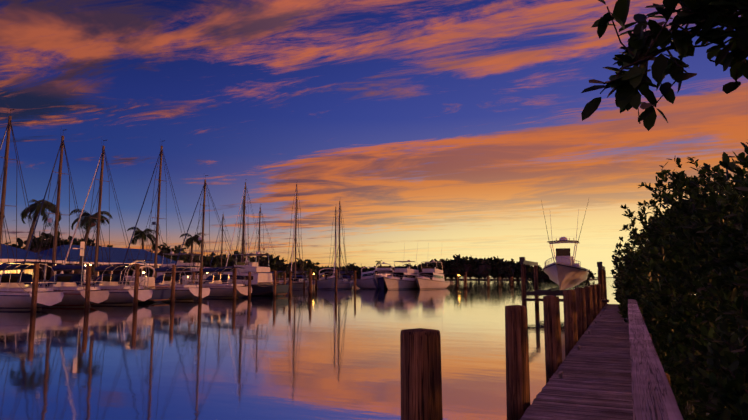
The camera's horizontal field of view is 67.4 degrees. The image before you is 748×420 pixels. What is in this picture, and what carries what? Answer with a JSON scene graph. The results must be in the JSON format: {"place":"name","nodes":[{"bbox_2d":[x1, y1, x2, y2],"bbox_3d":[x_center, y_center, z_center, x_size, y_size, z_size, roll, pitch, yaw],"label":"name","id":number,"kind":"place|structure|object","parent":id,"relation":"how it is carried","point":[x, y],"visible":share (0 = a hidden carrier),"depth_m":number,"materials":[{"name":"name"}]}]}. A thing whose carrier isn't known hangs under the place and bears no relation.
{"place":"outdoors","nodes":[
{"label":"outdoors","id":0,"kind":"place"},
{"bbox_2d":[0,244,64,285],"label":"marina building","id":1,"kind":"structure","parent":0,"point":[21,254],"depth_m":52.28,"materials":[{"name":"blue metal"}]},
{"bbox_2d":[127,227,159,276],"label":"palm","id":2,"kind":"object","parent":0,"point":[136,235],"depth_m":103.68,"materials":[{"name":"green plant"}]},
{"bbox_2d":[91,254,595,280],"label":"trees","id":3,"kind":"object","parent":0,"point":[497,262],"materials":[{"name":"green plant"}]},
{"bbox_2d":[85,277,612,280],"bbox_3d":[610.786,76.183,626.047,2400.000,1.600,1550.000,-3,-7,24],"label":"shore ground","id":4,"kind":"structure","parent":0,"point":[595,278],"depth_m":334.65,"materials":[{"name":"grey soil"}]},
{"bbox_2d":[180,233,205,262],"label":"palm","id":5,"kind":"object","parent":4,"relation":"on","point":[189,240],"depth_m":109.71,"materials":[{"name":"green plant"}]},
{"bbox_2d":[0,277,709,419],"bbox_3d":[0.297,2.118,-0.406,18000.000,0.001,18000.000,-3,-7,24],"label":"water","id":6,"kind":"structure","parent":0,"point":[317,354],"depth_m":15.21,"materials":[{"name":"blue liquid"}]},
{"bbox_2d":[0,109,63,309],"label":"sailboat","id":7,"kind":"object","parent":6,"relation":"on","point":[14,295],"visible":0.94,"depth_m":37.73,"materials":[{"name":"white paint"}]},
{"bbox_2d":[17,277,278,293],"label":"mooring lines","id":8,"kind":"object","parent":7,"relation":"attached to","point":[139,283],"visible":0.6,"depth_m":41.50,"materials":[{"name":"beige fabric"}]},
{"bbox_2d":[21,129,108,306],"bbox_3d":[-23.891,0.611,42.676,9.491,14.250,3.380,-3,-7,25],"label":"sailboat","id":9,"kind":"object","parent":6,"relation":"on","point":[68,283],"visible":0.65,"depth_m":41.81,"materials":[{"name":"white paint"}]},
{"bbox_2d":[60,140,152,304],"bbox_3d":[-22.298,1.003,45.976,9.890,14.250,3.476,-3,-7,23],"label":"sailboat","id":10,"kind":"object","parent":6,"relation":"on","point":[120,297],"visible":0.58,"depth_m":44.96,"materials":[{"name":"white paint"}]},
{"bbox_2d":[84,266,175,302],"bbox_3d":[-22.050,6.754,49.250,9.887,3.700,3.130,-3,-7,24],"label":"motorboat","id":11,"kind":"object","parent":6,"relation":"on","point":[159,295],"visible":0.19,"depth_m":47.75,"materials":[{"name":"white paint"}]},
{"bbox_2d":[119,146,209,300],"bbox_3d":[-20.288,1.006,53.219,11.090,15.950,3.764,-3,-7,25],"label":"sailboat","id":12,"kind":"object","parent":6,"relation":"on","point":[183,292],"visible":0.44,"depth_m":52.20,"materials":[{"name":"white paint"}]},
{"bbox_2d":[20,263,355,311],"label":"mooring posts","id":13,"kind":"object","parent":6,"relation":"in","point":[87,288],"visible":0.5,"depth_m":44.50,"materials":[{"name":"brown wood"}]},
{"bbox_2d":[157,229,223,283],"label":"motorboat","id":14,"kind":"object","parent":6,"relation":"on","point":[180,262],"visible":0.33,"depth_m":76.53,"materials":[{"name":"white paint"}]},
{"bbox_2d":[175,175,251,297],"bbox_3d":[-17.583,2.841,59.344,10.491,13.750,3.668,-3,-7,23],"label":"sailboat","id":15,"kind":"object","parent":6,"relation":"on","point":[213,281],"visible":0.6,"depth_m":58.16,"materials":[{"name":"white paint"}]},
{"bbox_2d":[210,214,234,273],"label":"sailboat","id":16,"kind":"object","parent":6,"relation":"on","point":[222,262],"visible":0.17,"depth_m":115.06,"materials":[{"name":"blue paint"}]},
{"bbox_2d":[235,193,248,264],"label":"sailboat","id":17,"kind":"object","parent":6,"relation":"on","point":[242,207],"visible":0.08,"depth_m":99.64,"materials":[{"name":"white paint"}]},
{"bbox_2d":[225,182,266,272],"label":"sailboat","id":18,"kind":"object","parent":6,"relation":"on","point":[243,231],"visible":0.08,"depth_m":98.71,"materials":[{"name":"white paint"}]},
{"bbox_2d":[203,226,292,295],"bbox_3d":[-15.318,6.070,65.714,11.870,8.939,3.930,-3,-7,24],"label":"yacht","id":19,"kind":"object","parent":6,"relation":"on","point":[261,279],"visible":0.48,"depth_m":63.72,"materials":[{"name":"white paint"}]},
{"bbox_2d":[245,203,284,283],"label":"sailboat","id":20,"kind":"object","parent":6,"relation":"on","point":[259,217],"visible":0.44,"depth_m":98.27,"materials":[{"name":"blue paint"}]},
{"bbox_2d":[286,184,308,289],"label":"sailboat","id":21,"kind":"object","parent":6,"relation":"on","point":[298,278],"visible":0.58,"depth_m":96.75,"materials":[{"name":"white paint"}]},
{"bbox_2d":[317,268,342,289],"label":"yacht","id":22,"kind":"object","parent":6,"relation":"on","point":[326,280],"visible":0.73,"depth_m":95.69,"materials":[{"name":"white paint"}]},
{"bbox_2d":[328,207,341,274],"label":"sailboat","id":23,"kind":"object","parent":6,"relation":"on","point":[335,245],"visible":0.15,"depth_m":118.87,"materials":[{"name":"blue paint"}]},
{"bbox_2d":[331,201,353,288],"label":"sailboat","id":24,"kind":"object","parent":6,"relation":"on","point":[345,283],"visible":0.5,"depth_m":98.49,"materials":[{"name":"white paint"}]},
{"bbox_2d":[356,267,392,288],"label":"yacht","id":25,"kind":"object","parent":6,"relation":"on","point":[365,281],"visible":0.5,"depth_m":98.02,"materials":[{"name":"white paint"}]},
{"bbox_2d":[373,262,391,289],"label":"yacht","id":26,"kind":"object","parent":6,"relation":"on","point":[382,283],"visible":0.38,"depth_m":94.19,"materials":[{"name":"blue paint"}]},
{"bbox_2d":[374,267,395,289],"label":"yacht","id":27,"kind":"object","parent":6,"relation":"on","point":[378,274],"visible":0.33,"depth_m":93.48,"materials":[{"name":"blue paint"}]},
{"bbox_2d":[276,272,512,288],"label":"piles","id":28,"kind":"object","parent":6,"relation":"on","point":[488,281],"visible":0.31,"depth_m":103.02,"materials":[{"name":"brown wood"}]},
{"bbox_2d":[383,246,419,289],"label":"yacht","id":29,"kind":"object","parent":6,"relation":"on","point":[403,277],"visible":0.9,"depth_m":95.02,"materials":[{"name":"white paint"}]},
{"bbox_2d":[415,249,449,289],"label":"yacht","id":30,"kind":"object","parent":6,"relation":"on","point":[429,278],"visible":0.96,"depth_m":97.10,"materials":[{"name":"blue paint"}]},
{"bbox_2d":[400,284,670,419],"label":"dock posts","id":31,"kind":"object","parent":6,"relation":"on","point":[421,373],"visible":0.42,"depth_m":7.86,"materials":[{"name":"brown wood"}]},
{"bbox_2d":[520,304,632,419],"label":"dock deck","id":32,"kind":"structure","parent":31,"relation":"on","point":[594,382],"depth_m":9.34,"materials":[{"name":"brown wood"}]},
{"bbox_2d":[558,309,604,377],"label":"dock cleats","id":33,"kind":"object","parent":32,"relation":"on","point":[560,373],"visible":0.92,"depth_m":13.25,"materials":[{"name":"grey metal"}]},
{"bbox_2d":[628,299,683,419],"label":"dock rail","id":34,"kind":"object","parent":31,"relation":"on","point":[653,397],"visible":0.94,"depth_m":3.36,"materials":[{"name":"brown wood"}]},
{"bbox_2d":[521,264,606,308],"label":"lift piles","id":35,"kind":"object","parent":6,"relation":"in","point":[602,277],"visible":0.58,"depth_m":35.20,"materials":[{"name":"brown wood"}]},
{"bbox_2d":[519,257,604,295],"bbox_3d":[12.557,4.353,36.829,4.780,2.400,6.400,-3,-7,24],"label":"lift frame","id":36,"kind":"object","parent":35,"relation":"attached to","point":[551,291],"visible":0.69,"depth_m":35.20,"materials":[{"name":"grey metal"}]},
{"bbox_2d":[541,200,589,290],"bbox_3d":[12.376,2.045,36.694,3.210,6.241,9.311,-3,-7,24],"label":"motorboat","id":37,"kind":"object","parent":35,"relation":"on","point":[564,271],"visible":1,"depth_m":35.34,"materials":[{"name":"white paint"}]},
{"bbox_2d":[523,298,608,302],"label":"finger pier","id":38,"kind":"structure","parent":6,"relation":"on","point":[560,300],"depth_m":32.30,"materials":[{"name":"brown wood"}]},
{"bbox_2d":[0,0,747,276],"label":"sky","id":39,"kind":"structure","parent":0,"point":[433,126],"materials":[{"name":"blue"}]},
{"bbox_2d":[581,0,747,419],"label":"mangrove","id":40,"kind":"object","parent":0,"point":[703,310],"depth_m":5.10,"materials":[{"name":"green plant"}]},
{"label":"quay ground","id":41,"kind":"structure","parent":0,"visible":0},
{"bbox_2d":[20,199,61,249],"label":"palm","id":42,"kind":"object","parent":41,"relation":"on","point":[34,207],"depth_m":71.68,"materials":[{"name":"green plant"}]},
{"bbox_2d":[70,209,111,274],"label":"palm","id":43,"kind":"object","parent":41,"relation":"on","point":[85,217],"depth_m":74.43,"materials":[{"name":"green plant"}]},
{"bbox_2d":[40,245,175,280],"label":"pavilion","id":44,"kind":"structure","parent":41,"relation":"on","point":[117,255],"depth_m":82.10,"materials":[{"name":"paint"}]},
{"bbox_2d":[1,231,320,280],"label":"trees","id":45,"kind":"object","parent":41,"relation":"on","point":[273,262],"depth_m":123.51,"materials":[{"name":"green plant"}]}
]}

